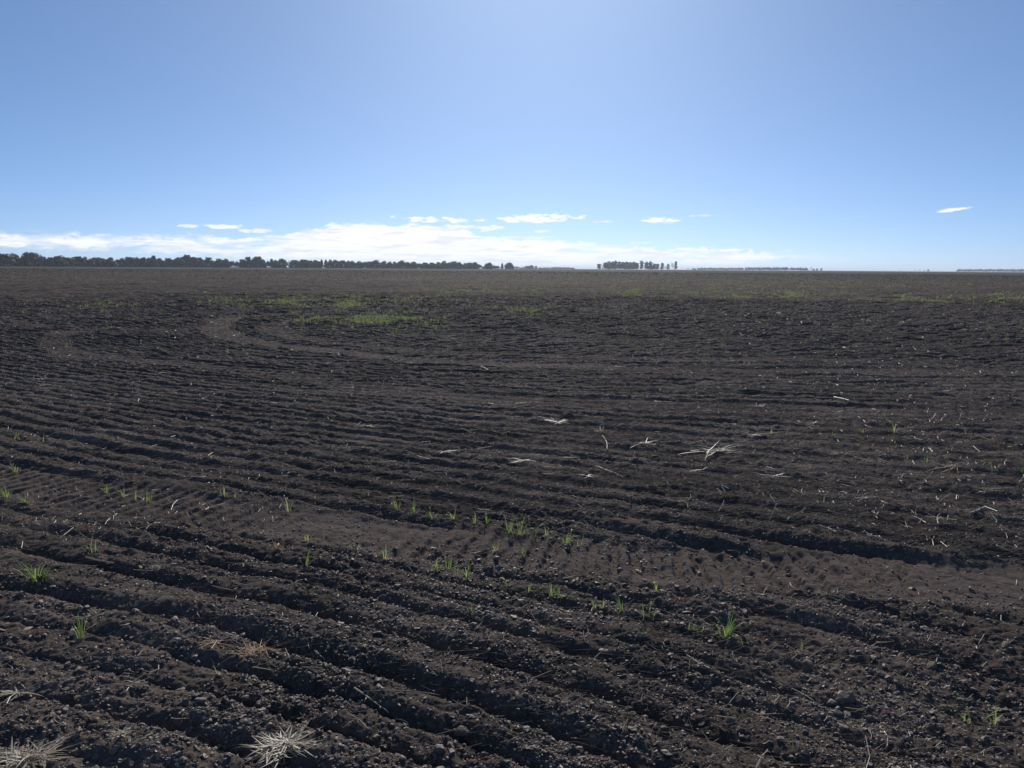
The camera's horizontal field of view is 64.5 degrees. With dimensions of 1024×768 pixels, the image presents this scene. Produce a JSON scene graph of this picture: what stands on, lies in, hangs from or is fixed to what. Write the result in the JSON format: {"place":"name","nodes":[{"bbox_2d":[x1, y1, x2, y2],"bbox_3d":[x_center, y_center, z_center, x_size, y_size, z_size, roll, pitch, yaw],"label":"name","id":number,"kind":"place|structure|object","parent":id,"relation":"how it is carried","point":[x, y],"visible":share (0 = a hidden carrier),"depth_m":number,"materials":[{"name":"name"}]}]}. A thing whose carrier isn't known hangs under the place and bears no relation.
{"place":"outdoors","nodes":[
{"label":"outdoors","id":0,"kind":"place"},
{"bbox_2d":[0,266,1023,767],"bbox_3d":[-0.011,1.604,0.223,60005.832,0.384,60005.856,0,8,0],"label":"ploughed field","id":1,"kind":"structure","parent":0,"point":[404,536],"depth_m":5.39,"materials":[{"name":"soil"}]},
{"bbox_2d":[0,486,12,496],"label":"grass seedling","id":2,"kind":"object","parent":1,"relation":"on","point":[7,494],"depth_m":5.65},
{"bbox_2d":[0,253,17,265],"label":"broadleaf tree","id":3,"kind":"object","parent":1,"relation":"on","point":[7,260],"visible":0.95,"depth_m":858.13,"materials":[{"name":"green plant"}]},
{"bbox_2d":[10,253,21,266],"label":"broadleaf tree","id":4,"kind":"object","parent":1,"relation":"on","point":[16,256],"visible":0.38,"depth_m":877.50,"materials":[{"name":"green plant"}]},
{"bbox_2d":[0,682,41,702],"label":"dry grass tuft","id":5,"kind":"object","parent":1,"relation":"on","point":[16,691],"visible":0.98,"depth_m":3.07,"materials":[{"name":"plant"}]},
{"bbox_2d":[18,252,43,266],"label":"broadleaf tree","id":6,"kind":"object","parent":1,"relation":"on","point":[34,259],"visible":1,"depth_m":877.96,"materials":[{"name":"green plant"}]},
{"bbox_2d":[17,552,60,587],"bbox_3d":[-2.400,0.914,4.101,0.262,0.182,0.238,7,11,40],"label":"grass seedling","id":7,"kind":"object","parent":1,"relation":"on","point":[33,575],"depth_m":4.10,"materials":[{"name":"plant"}]},
{"bbox_2d":[0,734,86,767],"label":"dry grass tuft","id":8,"kind":"object","parent":1,"relation":"on","point":[29,756],"visible":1,"depth_m":2.62,"materials":[{"name":"plant"}]},
{"bbox_2d":[41,257,46,266],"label":"broadleaf tree","id":9,"kind":"object","parent":1,"relation":"on","point":[44,264],"visible":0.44,"depth_m":906.11,"materials":[{"name":"green plant"}]},
{"bbox_2d":[45,257,54,266],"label":"broadleaf tree","id":10,"kind":"object","parent":1,"relation":"on","point":[49,262],"visible":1,"depth_m":908.94,"materials":[{"name":"green plant"}]},
{"bbox_2d":[52,255,69,266],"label":"broadleaf tree","id":11,"kind":"object","parent":1,"relation":"on","point":[59,261],"visible":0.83,"depth_m":921.20,"materials":[{"name":"green plant"}]},
{"bbox_2d":[62,257,75,266],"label":"broadleaf tree","id":12,"kind":"object","parent":1,"relation":"on","point":[71,262],"visible":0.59,"depth_m":939.59,"materials":[{"name":"green plant"}]},
{"bbox_2d":[72,256,85,266],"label":"broadleaf tree","id":13,"kind":"object","parent":1,"relation":"on","point":[78,259],"visible":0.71,"depth_m":953.73,"materials":[{"name":"green plant"}]},
{"bbox_2d":[74,610,90,638],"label":"grass seedling","id":14,"kind":"object","parent":1,"relation":"on","point":[80,630],"depth_m":3.51,"materials":[{"name":"plant"}]},
{"bbox_2d":[78,257,90,266],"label":"broadleaf tree","id":15,"kind":"object","parent":1,"relation":"on","point":[85,259],"visible":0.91,"depth_m":960.19,"materials":[{"name":"green plant"}]},
{"bbox_2d":[88,259,94,266],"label":"broadleaf tree","id":16,"kind":"object","parent":1,"relation":"on","point":[92,262],"visible":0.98,"depth_m":965.76,"materials":[{"name":"green plant"}]},
{"bbox_2d":[84,535,101,552],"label":"grass seedling","id":17,"kind":"object","parent":1,"relation":"on","point":[91,548],"depth_m":4.51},
{"bbox_2d":[91,257,104,266],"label":"broadleaf tree","id":18,"kind":"object","parent":1,"relation":"on","point":[98,261],"visible":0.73,"depth_m":978.41,"materials":[{"name":"green plant"}]},
{"bbox_2d":[85,556,113,563],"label":"straw stalk","id":19,"kind":"object","parent":1,"relation":"on","point":[91,558],"visible":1,"depth_m":4.40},
{"bbox_2d":[92,587,113,592],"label":"straw stalk","id":20,"kind":"object","parent":1,"relation":"on","point":[102,590],"visible":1,"depth_m":3.98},
{"bbox_2d":[101,257,117,266],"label":"broadleaf tree","id":21,"kind":"object","parent":1,"relation":"on","point":[110,262],"visible":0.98,"depth_m":982.71,"materials":[{"name":"green plant"}]},
{"bbox_2d":[106,721,138,738],"bbox_3d":[-1.312,1.174,2.732,0.086,0.056,0.106,4,9,23],"label":"dry grass tuft","id":22,"kind":"object","parent":1,"relation":"on","point":[121,733],"visible":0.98,"depth_m":2.73,"materials":[{"name":"plant"}]},
{"bbox_2d":[123,257,135,266],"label":"broadleaf tree","id":23,"kind":"object","parent":1,"relation":"on","point":[129,262],"visible":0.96,"depth_m":1010.20,"materials":[{"name":"green plant"}]},
{"bbox_2d":[134,257,139,266],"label":"broadleaf tree","id":24,"kind":"object","parent":1,"relation":"on","point":[136,260],"visible":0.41,"depth_m":1031.08,"materials":[{"name":"green plant"}]},
{"bbox_2d":[137,257,149,266],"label":"broadleaf tree","id":25,"kind":"object","parent":1,"relation":"on","point":[143,262],"visible":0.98,"depth_m":1028.38,"materials":[{"name":"green plant"}]},
{"bbox_2d":[146,257,154,266],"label":"broadleaf tree","id":26,"kind":"object","parent":1,"relation":"on","point":[148,259],"visible":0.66,"depth_m":1043.27,"materials":[{"name":"green plant"}]},
{"bbox_2d":[151,255,158,266],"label":"broadleaf tree","id":27,"kind":"object","parent":1,"relation":"on","point":[154,261],"visible":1,"depth_m":1044.83,"materials":[{"name":"green plant"}]},
{"bbox_2d":[147,559,172,571],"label":"dry grass tuft","id":28,"kind":"object","parent":1,"relation":"on","point":[155,568],"visible":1,"depth_m":4.26,"materials":[{"name":"plant"}]},
{"bbox_2d":[156,258,164,266],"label":"broadleaf tree","id":29,"kind":"object","parent":1,"relation":"on","point":[160,262],"visible":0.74,"depth_m":1060.93,"materials":[{"name":"green plant"}]},
{"bbox_2d":[165,258,173,266],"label":"broadleaf tree","id":30,"kind":"object","parent":1,"relation":"on","point":[168,261],"visible":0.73,"depth_m":1078.31,"materials":[{"name":"green plant"}]},
{"bbox_2d":[172,257,185,266],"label":"broadleaf tree","id":31,"kind":"object","parent":1,"relation":"on","point":[177,261],"visible":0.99,"depth_m":1071.71,"materials":[{"name":"green plant"}]},
{"bbox_2d":[180,254,192,266],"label":"broadleaf tree","id":32,"kind":"object","parent":1,"relation":"on","point":[186,259],"visible":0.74,"depth_m":1089.25,"materials":[{"name":"green plant"}]},
{"bbox_2d":[191,257,200,266],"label":"broadleaf tree","id":33,"kind":"object","parent":1,"relation":"on","point":[195,261],"visible":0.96,"depth_m":1095.39,"materials":[{"name":"green plant"}]},
{"bbox_2d":[197,257,204,266],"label":"broadleaf tree","id":34,"kind":"object","parent":1,"relation":"on","point":[201,262],"visible":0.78,"depth_m":1107.41,"materials":[{"name":"green plant"}]},
{"bbox_2d":[203,257,216,266],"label":"broadleaf tree","id":35,"kind":"object","parent":1,"relation":"on","point":[211,263],"visible":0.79,"depth_m":1134.07,"materials":[{"name":"green plant"}]},
{"bbox_2d":[195,636,226,646],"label":"dry grass tuft","id":36,"kind":"object","parent":1,"relation":"on","point":[202,643],"visible":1,"depth_m":3.44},
{"bbox_2d":[215,259,222,267],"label":"broadleaf tree","id":37,"kind":"object","parent":1,"relation":"on","point":[218,262],"visible":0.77,"depth_m":1147.32,"materials":[{"name":"green plant"}]},
{"bbox_2d":[211,585,236,590],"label":"straw stalk","id":38,"kind":"object","parent":1,"relation":"on","point":[222,588],"visible":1,"depth_m":4.08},
{"bbox_2d":[221,258,230,267],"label":"broadleaf tree","id":39,"kind":"object","parent":1,"relation":"on","point":[225,263],"visible":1,"depth_m":1143.40,"materials":[{"name":"green plant"}]},
{"bbox_2d":[238,259,246,267],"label":"broadleaf tree","id":40,"kind":"object","parent":1,"relation":"on","point":[241,263],"visible":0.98,"depth_m":1175.37,"materials":[{"name":"green plant"}]},
{"bbox_2d":[245,257,253,267],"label":"broadleaf tree","id":41,"kind":"object","parent":1,"relation":"on","point":[249,263],"visible":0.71,"depth_m":1194.49,"materials":[{"name":"green plant"}]},
{"bbox_2d":[221,636,289,661],"bbox_3d":[-1.067,1.110,3.364,0.229,0.083,0.251,6,10,33],"label":"dry grass tuft","id":42,"kind":"object","parent":1,"relation":"on","point":[252,650],"visible":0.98,"depth_m":3.38,"materials":[{"name":"plant"}]},
{"bbox_2d":[251,256,265,267],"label":"broadleaf tree","id":43,"kind":"object","parent":1,"relation":"on","point":[258,262],"visible":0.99,"depth_m":1205.62,"materials":[{"name":"green plant"}]},
{"bbox_2d":[260,758,289,767],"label":"dry grass tuft","id":44,"kind":"object","parent":1,"relation":"on","point":[274,763],"visible":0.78,"depth_m":2.65,"materials":[{"name":"plant"}]},
{"bbox_2d":[272,260,278,267],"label":"broadleaf tree","id":45,"kind":"object","parent":1,"relation":"on","point":[275,264],"visible":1,"depth_m":1232.24,"materials":[{"name":"green plant"}]},
{"bbox_2d":[271,538,285,550],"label":"dry grass tuft","id":46,"kind":"object","parent":1,"relation":"on","point":[277,547],"visible":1,"depth_m":4.58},
{"bbox_2d":[236,719,328,767],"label":"dry grass tuft","id":47,"kind":"object","parent":1,"relation":"on","point":[281,746],"visible":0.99,"depth_m":2.68,"materials":[{"name":"plant"}]},
{"bbox_2d":[278,258,288,267],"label":"broadleaf tree","id":48,"kind":"object","parent":1,"relation":"on","point":[282,262],"visible":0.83,"depth_m":1253.42,"materials":[{"name":"green plant"}]},
{"bbox_2d":[288,260,301,267],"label":"broadleaf tree","id":49,"kind":"object","parent":1,"relation":"on","point":[295,264],"visible":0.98,"depth_m":1252.63,"materials":[{"name":"green plant"}]},
{"bbox_2d":[296,547,312,566],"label":"grass seedling","id":50,"kind":"object","parent":1,"relation":"on","point":[307,560],"depth_m":4.35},
{"bbox_2d":[300,259,311,267],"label":"broadleaf tree","id":51,"kind":"object","parent":1,"relation":"on","point":[306,263],"visible":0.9,"depth_m":1267.27,"materials":[{"name":"green plant"}]},
{"bbox_2d":[313,260,321,267],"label":"broadleaf tree","id":52,"kind":"object","parent":1,"relation":"on","point":[317,264],"visible":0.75,"depth_m":1311.76,"materials":[{"name":"green plant"}]},
{"bbox_2d":[326,260,334,267],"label":"broadleaf tree","id":53,"kind":"object","parent":1,"relation":"on","point":[330,264],"visible":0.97,"depth_m":1313.51,"materials":[{"name":"green plant"}]},
{"bbox_2d":[332,259,340,267],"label":"broadleaf tree","id":54,"kind":"object","parent":1,"relation":"on","point":[336,262],"visible":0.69,"depth_m":1345.74,"materials":[{"name":"green plant"}]},
{"bbox_2d":[335,260,346,267],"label":"broadleaf tree","id":55,"kind":"object","parent":1,"relation":"on","point":[342,262],"visible":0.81,"depth_m":1353.98,"materials":[{"name":"green plant"}]},
{"bbox_2d":[344,261,351,267],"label":"broadleaf tree","id":56,"kind":"object","parent":1,"relation":"on","point":[348,264],"visible":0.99,"depth_m":1349.82,"materials":[{"name":"green plant"}]},
{"bbox_2d":[349,260,357,267],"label":"broadleaf tree","id":57,"kind":"object","parent":1,"relation":"on","point":[354,264],"visible":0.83,"depth_m":1359.43,"materials":[{"name":"green plant"}]},
{"bbox_2d":[356,261,364,267],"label":"broadleaf tree","id":58,"kind":"object","parent":1,"relation":"on","point":[359,263],"visible":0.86,"depth_m":1381.49,"materials":[{"name":"green plant"}]},
{"bbox_2d":[357,704,366,713],"bbox_3d":[-0.545,1.183,2.951,0.037,0.033,0.054,0,8,0],"label":"earth clod","id":59,"kind":"object","parent":1,"relation":"on","point":[362,707],"visible":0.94,"depth_m":2.94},
{"bbox_2d":[354,687,388,712],"bbox_3d":[-0.523,1.168,2.991,0.186,0.038,0.057,4,9,27],"label":"forked twig","id":60,"kind":"object","parent":1,"relation":"on","point":[362,693],"visible":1,"depth_m":2.99,"materials":[{"name":"wood"}]},
{"bbox_2d":[371,260,382,267],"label":"broadleaf tree","id":61,"kind":"object","parent":1,"relation":"on","point":[375,262],"visible":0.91,"depth_m":1409.02,"materials":[{"name":"green plant"}]},
{"bbox_2d":[375,544,389,559],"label":"grass seedling","id":62,"kind":"object","parent":1,"relation":"on","point":[385,556],"depth_m":4.52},
{"bbox_2d":[380,261,388,267],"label":"broadleaf tree","id":63,"kind":"object","parent":1,"relation":"on","point":[385,264],"visible":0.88,"depth_m":1424.79,"materials":[{"name":"green plant"}]},
{"bbox_2d":[387,261,393,267],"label":"broadleaf tree","id":64,"kind":"object","parent":1,"relation":"on","point":[390,264],"visible":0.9,"depth_m":1431.27,"materials":[{"name":"green plant"}]},
{"bbox_2d":[393,262,399,268],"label":"broadleaf tree","id":65,"kind":"object","parent":1,"relation":"on","point":[395,264],"visible":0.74,"depth_m":1446.55,"materials":[{"name":"green plant"}]},
{"bbox_2d":[397,260,406,268],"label":"broadleaf tree","id":66,"kind":"object","parent":1,"relation":"on","point":[402,264],"visible":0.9,"depth_m":1456.50,"materials":[{"name":"green plant"}]},
{"bbox_2d":[365,689,439,694],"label":"straw stalk","id":67,"kind":"object","parent":1,"relation":"on","point":[399,690],"visible":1,"depth_m":3.02,"materials":[{"name":"plant"}]},
{"bbox_2d":[406,262,411,268],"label":"broadleaf tree","id":68,"kind":"object","parent":1,"relation":"on","point":[408,265],"visible":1,"depth_m":1459.64,"materials":[{"name":"green plant"}]},
{"bbox_2d":[411,261,418,268],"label":"broadleaf tree","id":69,"kind":"object","parent":1,"relation":"on","point":[415,265],"visible":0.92,"depth_m":1471.93,"materials":[{"name":"green plant"}]},
{"bbox_2d":[420,263,430,268],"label":"broadleaf tree","id":70,"kind":"object","parent":1,"relation":"on","point":[425,266],"visible":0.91,"depth_m":1498.13,"materials":[{"name":"green plant"}]},
{"bbox_2d":[429,262,436,268],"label":"broadleaf tree","id":71,"kind":"object","parent":1,"relation":"on","point":[433,265],"visible":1,"depth_m":1504.13,"materials":[{"name":"green plant"}]},
{"bbox_2d":[436,262,442,268],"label":"broadleaf tree","id":72,"kind":"object","parent":1,"relation":"on","point":[439,266],"visible":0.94,"depth_m":1519.16,"materials":[{"name":"green plant"}]},
{"bbox_2d":[440,261,448,268],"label":"broadleaf tree","id":73,"kind":"object","parent":1,"relation":"on","point":[444,265],"visible":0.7,"depth_m":1543.03,"materials":[{"name":"green plant"}]},
{"bbox_2d":[440,553,456,568],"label":"grass seedling","id":74,"kind":"object","parent":1,"relation":"on","point":[450,563],"depth_m":4.45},
{"bbox_2d":[450,261,456,268],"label":"broadleaf tree","id":75,"kind":"object","parent":1,"relation":"on","point":[453,264],"visible":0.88,"depth_m":1558.32,"materials":[{"name":"green plant"}]},
{"bbox_2d":[455,262,462,268],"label":"broadleaf tree","id":76,"kind":"object","parent":1,"relation":"on","point":[459,265],"visible":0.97,"depth_m":1559.22,"materials":[{"name":"green plant"}]},
{"bbox_2d":[454,725,468,737],"bbox_3d":[-0.170,1.216,2.830,0.049,0.038,0.044,5,10,32],"label":"earth clod","id":77,"kind":"object","parent":1,"relation":"on","point":[461,734],"visible":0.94,"depth_m":2.82,"materials":[{"name":"soil"}]},
{"bbox_2d":[461,560,471,580],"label":"grass seedling","id":78,"kind":"object","parent":1,"relation":"on","point":[466,574],"depth_m":4.24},
{"bbox_2d":[472,262,479,268],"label":"broadleaf tree","id":79,"kind":"object","parent":1,"relation":"on","point":[475,265],"visible":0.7,"depth_m":1602.47,"materials":[{"name":"green plant"}]},
{"bbox_2d":[484,262,493,268],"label":"broadleaf tree","id":80,"kind":"object","parent":1,"relation":"on","point":[488,265],"visible":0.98,"depth_m":1618.13,"materials":[{"name":"green plant"}]},
{"bbox_2d":[498,513,518,533],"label":"grass seedling","id":81,"kind":"object","parent":1,"relation":"on","point":[510,528],"depth_m":5.03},
{"bbox_2d":[504,263,514,268],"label":"broadleaf tree","id":82,"kind":"object","parent":1,"relation":"on","point":[508,266],"visible":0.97,"depth_m":1682.94,"materials":[{"name":"green plant"}]},
{"bbox_2d":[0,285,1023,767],"bbox_3d":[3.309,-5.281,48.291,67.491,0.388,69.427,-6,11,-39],"label":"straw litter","id":83,"kind":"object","parent":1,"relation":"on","point":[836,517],"visible":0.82,"depth_m":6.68,"materials":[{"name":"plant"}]},
{"bbox_2d":[0,296,1023,767],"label":"soil clods","id":84,"kind":"object","parent":1,"relation":"on","point":[516,742],"visible":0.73,"depth_m":3.92,"materials":[{"name":"soil"}]},
{"bbox_2d":[0,534,1023,767],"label":"larger soil clods","id":85,"kind":"object","parent":1,"relation":"on","point":[437,749],"visible":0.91,"depth_m":3.18,"materials":[{"name":"soil"}]},
{"bbox_2d":[0,268,1023,345],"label":"distant soil clods","id":86,"kind":"object","parent":1,"relation":"on","point":[481,272],"visible":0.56,"depth_m":147.48,"materials":[{"name":"soil"}]},
{"bbox_2d":[2,272,1023,357],"bbox_3d":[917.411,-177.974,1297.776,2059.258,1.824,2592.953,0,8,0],"label":"weed patches","id":87,"kind":"object","parent":1,"relation":"on","point":[462,289],"visible":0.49,"depth_m":41.28,"materials":[{"name":"green plant"}]},
{"bbox_2d":[513,520,536,535],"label":"grass seedling","id":88,"kind":"object","parent":1,"relation":"on","point":[519,533],"depth_m":5.01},
{"bbox_2d":[551,580,569,599],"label":"grass seedling","id":89,"kind":"object","parent":1,"relation":"on","point":[558,591],"depth_m":3.99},
{"bbox_2d":[559,412,573,419],"bbox_3d":[0.601,0.358,8.809,0.151,0.120,0.176,8,11,41],"label":"earth clod","id":90,"kind":"object","parent":1,"relation":"on","point":[565,415],"visible":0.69,"depth_m":8.75,"materials":[{"name":"soil"}]},
{"bbox_2d":[558,529,576,543],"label":"grass seedling","id":91,"kind":"object","parent":1,"relation":"on","point":[569,538],"depth_m":4.84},
{"bbox_2d":[611,592,633,612],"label":"grass seedling","id":92,"kind":"object","parent":1,"relation":"on","point":[619,604],"depth_m":3.85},
{"bbox_2d":[641,601,663,619],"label":"grass seedling","id":93,"kind":"object","parent":1,"relation":"on","point":[649,611],"depth_m":3.79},
{"bbox_2d":[681,441,741,458],"bbox_3d":[1.832,0.570,7.325,0.717,0.132,0.374,-5,10,-32],"label":"dry grass tuft","id":94,"kind":"object","parent":1,"relation":"on","point":[716,450],"visible":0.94,"depth_m":7.24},
{"bbox_2d":[701,611,744,644],"bbox_3d":[0.941,1.068,3.609,0.220,0.140,0.176,0,8,0],"label":"grass seedling","id":95,"kind":"object","parent":1,"relation":"on","point":[727,629],"depth_m":3.60,"materials":[{"name":"plant"}]},
{"bbox_2d":[780,684,815,702],"bbox_3d":[1.108,1.194,3.139,0.017,0.016,0.183,-4,9,-28],"label":"straw stalk","id":96,"kind":"object","parent":1,"relation":"on","point":[799,692],"visible":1,"depth_m":3.14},
{"bbox_2d":[802,659,812,671],"bbox_3d":[1.221,1.168,3.354,0.041,0.054,0.063,-1,8,-11],"label":"earth clod","id":97,"kind":"object","parent":1,"relation":"on","point":[807,665],"visible":0.96,"depth_m":3.34,"materials":[{"name":"soil"}]},
{"bbox_2d":[837,690,854,704],"bbox_3d":[1.267,1.193,3.084,0.076,0.050,0.052,1,8,1],"label":"earth clod","id":98,"kind":"object","parent":1,"relation":"on","point":[845,696],"visible":1,"depth_m":3.06,"materials":[{"name":"soil"}]},
{"bbox_2d":[883,731,888,747],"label":"straw stalk","id":99,"kind":"object","parent":1,"relation":"on","point":[886,736],"visible":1,"depth_m":2.82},
{"bbox_2d":[927,662,937,670],"bbox_3d":[1.750,1.177,3.373,0.040,0.039,0.056,6,10,33],"label":"earth clod","id":100,"kind":"object","parent":1,"relation":"on","point":[931,664],"visible":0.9,"depth_m":3.36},
{"bbox_2d":[928,462,978,471],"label":"dry grass tuft","id":101,"kind":"object","parent":1,"relation":"on","point":[953,466],"visible":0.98,"depth_m":6.62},
{"bbox_2d":[937,701,1011,727],"bbox_3d":[1.708,1.208,3.001,0.195,0.094,0.154,-1,8,-10],"label":"grass seedling","id":102,"kind":"object","parent":1,"relation":"on","point":[969,719],"depth_m":2.98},
{"bbox_2d":[969,506,986,513],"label":"straw stalk","id":103,"kind":"object","parent":1,"relation":"on","point":[977,510],"visible":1,"depth_m":5.45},
{"bbox_2d":[986,697,1004,725],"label":"grass seedling","id":104,"kind":"object","parent":1,"relation":"on","point":[994,721],"depth_m":2.97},
{"bbox_2d":[1001,641,1013,648],"bbox_3d":[2.157,1.140,3.528,0.050,0.035,0.055,7,11,39],"label":"earth clod","id":105,"kind":"object","parent":1,"relation":"on","point":[1005,644],"visible":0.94,"depth_m":3.52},
{"bbox_2d":[996,545,1022,555],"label":"straw stalk","id":106,"kind":"object","parent":1,"relation":"on","point":[1008,550],"visible":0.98,"depth_m":4.71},
{"bbox_2d":[0,0,1023,271],"label":"sky","id":107,"kind":"structure","parent":0,"point":[829,135],"materials":[{"name":"blue"}]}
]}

